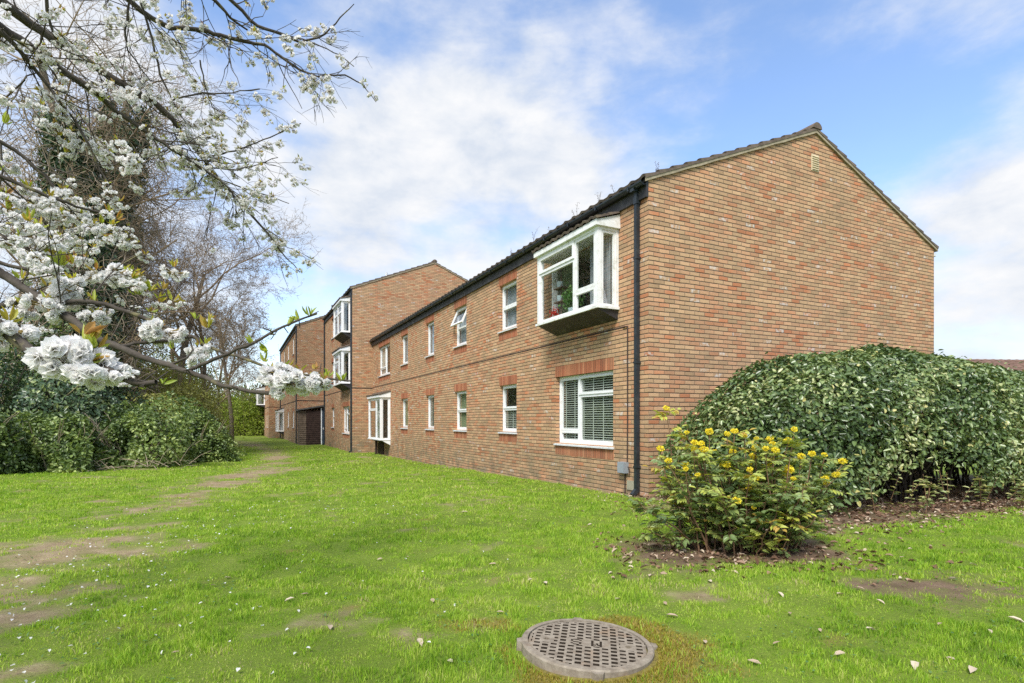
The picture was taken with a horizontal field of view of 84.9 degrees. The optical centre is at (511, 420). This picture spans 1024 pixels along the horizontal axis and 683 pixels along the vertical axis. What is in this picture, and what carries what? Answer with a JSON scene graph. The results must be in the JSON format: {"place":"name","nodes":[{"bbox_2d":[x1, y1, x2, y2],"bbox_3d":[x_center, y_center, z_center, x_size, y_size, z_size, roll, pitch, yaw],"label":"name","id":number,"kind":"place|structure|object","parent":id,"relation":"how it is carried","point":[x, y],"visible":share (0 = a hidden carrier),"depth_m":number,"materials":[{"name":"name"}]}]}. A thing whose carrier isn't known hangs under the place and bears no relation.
{"place":"outdoors","nodes":[
{"label":"outdoors","id":0,"kind":"place"},
{"bbox_2d":[0,431,1023,682],"bbox_3d":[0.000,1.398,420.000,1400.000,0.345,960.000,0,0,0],"label":"lawn","id":1,"kind":"structure","parent":0,"point":[958,591],"depth_m":4.33,"materials":[{"name":"plant"}]},
{"bbox_2d":[0,317,30,416],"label":"evergreen bush","id":2,"kind":"object","parent":1,"relation":"on","point":[11,394],"visible":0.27,"depth_m":17.79,"materials":[{"name":"green plant"}]},
{"bbox_2d":[0,410,42,474],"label":"bramble shrub","id":3,"kind":"object","parent":1,"relation":"on","point":[11,431],"visible":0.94,"depth_m":14.17,"materials":[{"name":"green plant"}]},
{"bbox_2d":[0,324,58,413],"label":"evergreen bush","id":4,"kind":"object","parent":1,"relation":"on","point":[11,367],"visible":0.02,"depth_m":20.69,"materials":[{"name":"green plant"}]},
{"bbox_2d":[3,410,125,472],"bbox_3d":[-13.215,0.584,15.614,3.957,1.842,3.103,0,0,0],"label":"bramble shrub","id":5,"kind":"object","parent":1,"relation":"on","point":[65,442],"visible":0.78,"depth_m":15.17,"materials":[{"name":"green plant"}]},
{"bbox_2d":[0,269,153,433],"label":"evergreen bush","id":6,"kind":"object","parent":1,"relation":"on","point":[34,387],"visible":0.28,"depth_m":18.43,"materials":[{"name":"green plant"}]},
{"bbox_2d":[0,107,199,372],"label":"bare tree","id":7,"kind":"object","parent":1,"relation":"on","point":[17,134],"visible":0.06,"depth_m":27.14,"materials":[{"name":"brown plant"}]},
{"bbox_2d":[0,0,236,424],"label":"ivy tree","id":8,"kind":"object","parent":1,"relation":"on","point":[53,160],"visible":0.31,"depth_m":20.21,"materials":[{"name":"brown plant"}]},
{"bbox_2d":[0,109,240,310],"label":"bare tree","id":9,"kind":"object","parent":1,"relation":"on","point":[148,244],"visible":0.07,"depth_m":33.24,"materials":[{"name":"grey plant"}]},
{"bbox_2d":[0,0,248,422],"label":"ivy tree","id":10,"kind":"object","parent":1,"relation":"on","point":[143,176],"visible":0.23,"depth_m":22.58,"materials":[{"name":"brown plant"}]},
{"bbox_2d":[75,444,209,470],"bbox_3d":[-11.128,1.052,16.159,3.314,0.932,2.913,0,0,4],"label":"dry cane pile","id":11,"kind":"object","parent":1,"relation":"on","point":[100,468],"visible":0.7,"depth_m":16.19,"materials":[{"name":"brown plant"}]},
{"bbox_2d":[88,390,205,467],"bbox_3d":[-12.044,0.308,18.368,4.667,2.535,3.804,0,0,0],"label":"bramble shrub","id":12,"kind":"object","parent":1,"relation":"on","point":[137,433],"visible":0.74,"depth_m":17.42,"materials":[{"name":"green plant"}]},
{"bbox_2d":[20,51,290,399],"bbox_3d":[-17.770,-8.552,28.270,12.497,20.799,11.040,0,0,-18],"label":"ivy tree","id":13,"kind":"object","parent":1,"relation":"on","point":[140,266],"visible":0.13,"depth_m":28.86,"materials":[{"name":"brown plant"}]},
{"bbox_2d":[106,382,224,433],"bbox_3d":[-13.681,0.027,22.004,3.217,3.284,5.180,0,0,0],"label":"evergreen bush","id":14,"kind":"object","parent":1,"relation":"on","point":[184,393],"visible":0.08,"depth_m":22.52,"materials":[{"name":"green plant"}]},
{"bbox_2d":[127,333,231,435],"bbox_3d":[-15.505,-1.321,25.468,5.484,5.876,4.405,0,0,-39],"label":"spring shrub","id":15,"kind":"object","parent":1,"relation":"on","point":[173,384],"visible":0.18,"depth_m":25.34,"materials":[{"name":"green plant"}]},
{"bbox_2d":[0,0,378,400],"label":"cherry tree","id":16,"kind":"object","parent":1,"relation":"on","point":[76,360],"visible":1,"depth_m":2.48,"materials":[{"name":"white plant"}]},
{"bbox_2d":[147,355,234,428],"bbox_3d":[-19.337,-1.137,32.112,5.407,5.565,6.176,0,0,0],"label":"spring shrub","id":17,"kind":"object","parent":1,"relation":"on","point":[212,376],"visible":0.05,"depth_m":33.67,"materials":[{"name":"green plant"}]},
{"bbox_2d":[139,361,243,448],"bbox_3d":[-18.246,-0.902,28.607,7.435,5.030,6.769,0,0,0],"label":"spring shrub","id":18,"kind":"object","parent":1,"relation":"on","point":[185,391],"visible":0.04,"depth_m":29.79,"materials":[{"name":"green plant"}]},
{"bbox_2d":[138,199,247,406],"bbox_3d":[-19.228,-5.388,30.795,9.156,14.067,6.965,0,0,-31],"label":"bare tree","id":19,"kind":"object","parent":1,"relation":"on","point":[201,313],"visible":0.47,"depth_m":31.07,"materials":[{"name":"brown plant"}]},
{"bbox_2d":[148,397,241,462],"bbox_3d":[-11.786,0.341,20.503,3.704,2.551,4.643,0,0,0],"label":"bramble shrub","id":20,"kind":"object","parent":1,"relation":"on","point":[212,430],"visible":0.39,"depth_m":20.43,"materials":[{"name":"green plant"}]},
{"bbox_2d":[197,364,225,420],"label":"spring shrub","id":21,"kind":"object","parent":1,"relation":"on","point":[209,384],"visible":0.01,"depth_m":39.42,"materials":[{"name":"green plant"}]},
{"bbox_2d":[167,301,276,410],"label":"bare tree","id":22,"kind":"object","parent":1,"relation":"on","point":[237,382],"visible":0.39,"depth_m":55.62,"materials":[{"name":"brown plant"}]},
{"bbox_2d":[143,187,320,384],"bbox_3d":[-17.648,-6.617,34.603,11.989,16.539,14.981,0,0,0],"label":"bare tree","id":23,"kind":"object","parent":1,"relation":"on","point":[219,278],"visible":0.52,"depth_m":33.71,"materials":[{"name":"brown plant"}]},
{"bbox_2d":[201,376,262,428],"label":"woodland","id":24,"kind":"object","parent":1,"relation":"on","point":[251,386],"visible":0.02,"depth_m":74.77,"materials":[{"name":"brown plant"}]},
{"bbox_2d":[214,391,252,430],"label":"spring shrub","id":25,"kind":"object","parent":1,"relation":"on","point":[233,403],"visible":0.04,"depth_m":62.67,"materials":[{"name":"green plant"}]},
{"bbox_2d":[224,438,246,455],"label":"bramble shrub","id":26,"kind":"object","parent":1,"relation":"on","point":[238,449],"depth_m":24.16,"materials":[{"name":"green plant"}]},
{"bbox_2d":[175,258,303,440],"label":"bare tree","id":27,"kind":"object","parent":1,"relation":"on","point":[237,337],"visible":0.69,"depth_m":42.15,"materials":[{"name":"brown plant"}]},
{"bbox_2d":[0,499,483,682],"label":"fallen petals","id":28,"kind":"object","parent":1,"relation":"on","point":[237,669],"visible":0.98,"depth_m":3.87,"materials":[{"name":"white plant"}]},
{"bbox_2d":[221,385,264,435],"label":"spring shrub","id":29,"kind":"object","parent":1,"relation":"on","point":[256,422],"visible":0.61,"depth_m":57.45,"materials":[{"name":"green plant"}]},
{"bbox_2d":[255,385,279,437],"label":"brick apartment block","id":30,"kind":"structure","parent":1,"relation":"on","point":[269,405],"depth_m":49.94,"materials":[{"name":"brown brick"}]},
{"bbox_2d":[255,386,264,407],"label":"bay window","id":31,"kind":"structure","parent":30,"relation":"in","point":[261,388],"depth_m":55.92,"materials":[{"name":"white plastic"}]},
{"bbox_2d":[274,305,331,443],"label":"brick apartment block","id":32,"kind":"structure","parent":1,"relation":"on","point":[302,346],"depth_m":37.62,"materials":[{"name":"brown brick"}]},
{"bbox_2d":[274,408,283,434],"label":"bay window","id":33,"kind":"structure","parent":32,"relation":"in","point":[280,410],"depth_m":46.93,"materials":[{"name":"white plastic"}]},
{"bbox_2d":[296,405,323,444],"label":"timber shed","id":34,"kind":"structure","parent":1,"relation":"on","point":[310,427],"depth_m":36.04,"materials":[{"name":"brown wood"}]},
{"bbox_2d":[322,410,323,443],"bbox_3d":[-11.949,0.382,36.528,0.850,2.250,0.075,0,0,-26],"label":"door","id":35,"kind":"structure","parent":34,"relation":"in","point":[322,410],"depth_m":36.34,"materials":[{"name":"blue paint"}]},
{"bbox_2d":[322,259,467,452],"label":"brick apartment block","id":36,"kind":"structure","parent":1,"relation":"on","point":[357,318],"depth_m":28.11,"materials":[{"name":"brown brick"}]},
{"bbox_2d":[331,404,333,430],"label":"window","id":37,"kind":"structure","parent":36,"relation":"in","point":[332,405],"depth_m":33.12,"materials":[{"name":"white plastic"}]},
{"bbox_2d":[331,358,333,384],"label":"window","id":38,"kind":"structure","parent":36,"relation":"in","point":[332,360],"depth_m":33.12,"materials":[{"name":"white plastic"}]},
{"bbox_2d":[331,314,333,342],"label":"window","id":39,"kind":"structure","parent":36,"relation":"in","point":[332,340],"depth_m":33.12,"materials":[{"name":"white plastic"}]},
{"bbox_2d":[332,344,349,390],"bbox_3d":[-8.154,-2.685,28.880,1.852,2.204,2.560,0,0,-26],"label":"bay window","id":40,"kind":"structure","parent":36,"relation":"in","point":[341,362],"depth_m":28.17,"materials":[{"name":"white plastic"}]},
{"bbox_2d":[332,296,349,343],"bbox_3d":[-8.152,-5.140,28.881,1.847,2.075,2.560,0,0,-26],"label":"bay window","id":41,"kind":"structure","parent":36,"relation":"in","point":[341,308],"depth_m":28.17,"materials":[{"name":"white plastic"}]},
{"bbox_2d":[342,401,349,437],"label":"window","id":42,"kind":"structure","parent":36,"relation":"in","point":[346,409],"depth_m":29.07,"materials":[{"name":"white plastic"}]},
{"bbox_2d":[417,638,422,645],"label":"fallen leaf","id":43,"kind":"object","parent":1,"relation":"on","point":[420,641],"visible":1,"depth_m":3.14,"materials":[{"name":"beige plant"}]},
{"bbox_2d":[0,518,1023,678],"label":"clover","id":44,"kind":"object","parent":1,"relation":"on","point":[488,611],"visible":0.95,"depth_m":3.55,"materials":[{"name":"green plant"}]},
{"bbox_2d":[516,617,657,680],"bbox_3d":[0.406,1.240,3.050,0.760,0.077,0.760,3,0,9],"label":"manhole cover","id":45,"kind":"object","parent":1,"relation":"on","point":[595,650],"visible":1,"depth_m":2.97,"materials":[{"name":"metal"}]},
{"bbox_2d":[434,614,757,682],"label":"moss","id":46,"kind":"object","parent":1,"relation":"on","point":[654,668],"visible":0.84,"depth_m":2.92,"materials":[{"name":"green plant"}]},
{"bbox_2d":[366,122,938,496],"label":"brick apartment block","id":47,"kind":"structure","parent":1,"relation":"on","point":[726,265],"depth_m":11.07,"materials":[{"name":"brown brick"}]},
{"bbox_2d":[366,390,390,444],"bbox_3d":[-5.503,-0.146,25.701,1.851,2.405,2.510,0,0,-26],"label":"bay window","id":48,"kind":"structure","parent":47,"relation":"in","point":[382,409],"depth_m":25.86,"materials":[{"name":"white plastic"}]},
{"bbox_2d":[378,337,389,381],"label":"window","id":49,"kind":"structure","parent":47,"relation":"in","point":[384,351],"depth_m":26.11,"materials":[{"name":"white plastic"}]},
{"bbox_2d":[400,392,407,433],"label":"window","id":50,"kind":"structure","parent":47,"relation":"in","point":[404,430],"depth_m":22.79,"materials":[{"name":"white plastic"}]},
{"bbox_2d":[400,328,407,370],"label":"window","id":51,"kind":"structure","parent":47,"relation":"in","point":[405,339],"depth_m":22.81,"materials":[{"name":"white plastic"}]},
{"bbox_2d":[424,388,433,435],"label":"window","id":52,"kind":"structure","parent":47,"relation":"in","point":[429,432],"depth_m":19.86,"materials":[{"name":"white plastic"}]},
{"bbox_2d":[424,314,433,362],"bbox_3d":[-2.788,-2.861,19.552,0.252,1.627,0.960,0,0,-26],"label":"window","id":53,"kind":"structure","parent":47,"relation":"in","point":[430,357],"depth_m":19.86,"materials":[{"name":"white plastic"}]},
{"bbox_2d":[451,296,466,354],"bbox_3d":[-1.533,-2.861,16.904,0.351,1.627,1.080,0,0,-26],"label":"window","id":54,"kind":"structure","parent":47,"relation":"in","point":[461,346],"depth_m":17.11,"materials":[{"name":"white plastic"}]},
{"bbox_2d":[453,383,466,437],"bbox_3d":[-1.492,-0.306,16.913,0.235,1.637,1.060,0,0,-26],"label":"window","id":55,"kind":"structure","parent":47,"relation":"in","point":[461,396],"depth_m":17.10,"materials":[{"name":"white plastic"}]},
{"bbox_2d":[497,269,516,340],"bbox_3d":[-0.035,-2.861,13.986,0.252,1.627,1.040,0,0,-26],"label":"window","id":56,"kind":"structure","parent":47,"relation":"in","point":[510,290],"depth_m":14.12,"materials":[{"name":"white plastic"}]},
{"bbox_2d":[498,374,516,441],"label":"window","id":57,"kind":"structure","parent":47,"relation":"in","point":[509,391],"depth_m":14.27,"materials":[{"name":"white plastic"}]},
{"bbox_2d":[549,306,558,316],"bbox_3d":[0.873,-2.200,11.554,0.300,0.365,0.204,0,0,42],"label":"flower pot","id":58,"kind":"object","parent":47,"relation":"on","point":[553,312],"visible":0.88,"depth_m":11.53,"materials":[{"name":"red ceramic"}]},
{"bbox_2d":[553,274,567,313],"bbox_3d":[1.000,-2.493,11.352,0.180,0.950,0.320,0,0,-26],"label":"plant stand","id":59,"kind":"object","parent":47,"relation":"on","point":[560,286],"visible":0.91,"depth_m":11.34,"materials":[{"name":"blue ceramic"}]},
{"bbox_2d":[558,279,589,312],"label":"potted plant","id":60,"kind":"object","parent":47,"relation":"on","point":[569,295],"visible":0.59,"depth_m":10.83,"materials":[{"name":"green plant"}]},
{"bbox_2d":[532,211,620,335],"bbox_3d":[1.745,-2.751,11.051,1.851,1.915,2.320,0,0,-26],"label":"bay window","id":61,"kind":"structure","parent":47,"relation":"in","point":[593,230],"depth_m":10.49,"materials":[{"name":"white plastic"}]},
{"bbox_2d":[553,357,613,459],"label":"window","id":62,"kind":"structure","parent":47,"relation":"in","point":[586,400],"depth_m":11.29,"materials":[{"name":"white plastic"}]},
{"bbox_2d":[592,284,606,303],"bbox_3d":[1.576,-2.253,10.074,0.260,0.470,0.214,0,0,-26],"label":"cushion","id":63,"kind":"object","parent":47,"relation":"on","point":[604,298],"visible":0.26,"depth_m":10.02,"materials":[{"name":"white fabric"}]},
{"bbox_2d":[590,235,610,304],"bbox_3d":[1.612,-2.673,10.249,0.030,1.280,0.640,0,0,-26],"label":"bay curtain","id":64,"kind":"object","parent":47,"relation":"hanging from","point":[607,263],"visible":0.36,"depth_m":10.08,"materials":[{"name":"white fabric"}]},
{"bbox_2d":[624,405,853,557],"bbox_3d":[2.238,0.571,5.534,2.304,1.463,1.482,0,0,0],"label":"mahonia shrub","id":65,"kind":"object","parent":1,"relation":"on","point":[772,513],"visible":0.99,"depth_m":5.37,"materials":[{"name":"green plant"}]},
{"bbox_2d":[581,490,1023,585],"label":"leaf litter","id":66,"kind":"object","parent":1,"relation":"on","point":[879,513],"visible":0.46,"depth_m":6.79,"materials":[{"name":"brown plant"}]},
{"bbox_2d":[834,650,844,654],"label":"fallen leaf","id":67,"kind":"object","parent":1,"relation":"on","point":[838,652],"visible":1,"depth_m":3.01,"materials":[{"name":"beige plant"}]},
{"bbox_2d":[658,338,1023,517],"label":"hedge shrub","id":68,"kind":"object","parent":1,"relation":"on","point":[878,384],"visible":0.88,"depth_m":8.18,"materials":[{"name":"green plant"}]},
{"bbox_2d":[911,661,918,669],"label":"fallen leaf","id":69,"kind":"object","parent":1,"relation":"on","point":[913,663],"visible":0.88,"depth_m":2.88,"materials":[{"name":"beige plant"}]},
{"bbox_2d":[968,665,977,672],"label":"fallen leaf","id":70,"kind":"object","parent":1,"relation":"on","point":[972,669],"visible":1,"depth_m":2.79,"materials":[{"name":"beige plant"}]},
{"bbox_2d":[935,359,1023,429],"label":"brick house","id":71,"kind":"structure","parent":1,"relation":"on","point":[1017,364],"depth_m":39.50,"materials":[{"name":"brown brick"}]},
{"bbox_2d":[1008,616,1023,622],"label":"fallen leaf","id":72,"kind":"object","parent":1,"relation":"on","point":[1016,618],"visible":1,"depth_m":3.54,"materials":[{"name":"beige plant"}]},
{"bbox_2d":[0,0,1023,397],"label":"sky","id":73,"kind":"structure","parent":0,"point":[490,122],"materials":[{"name":"blue"}]}
]}

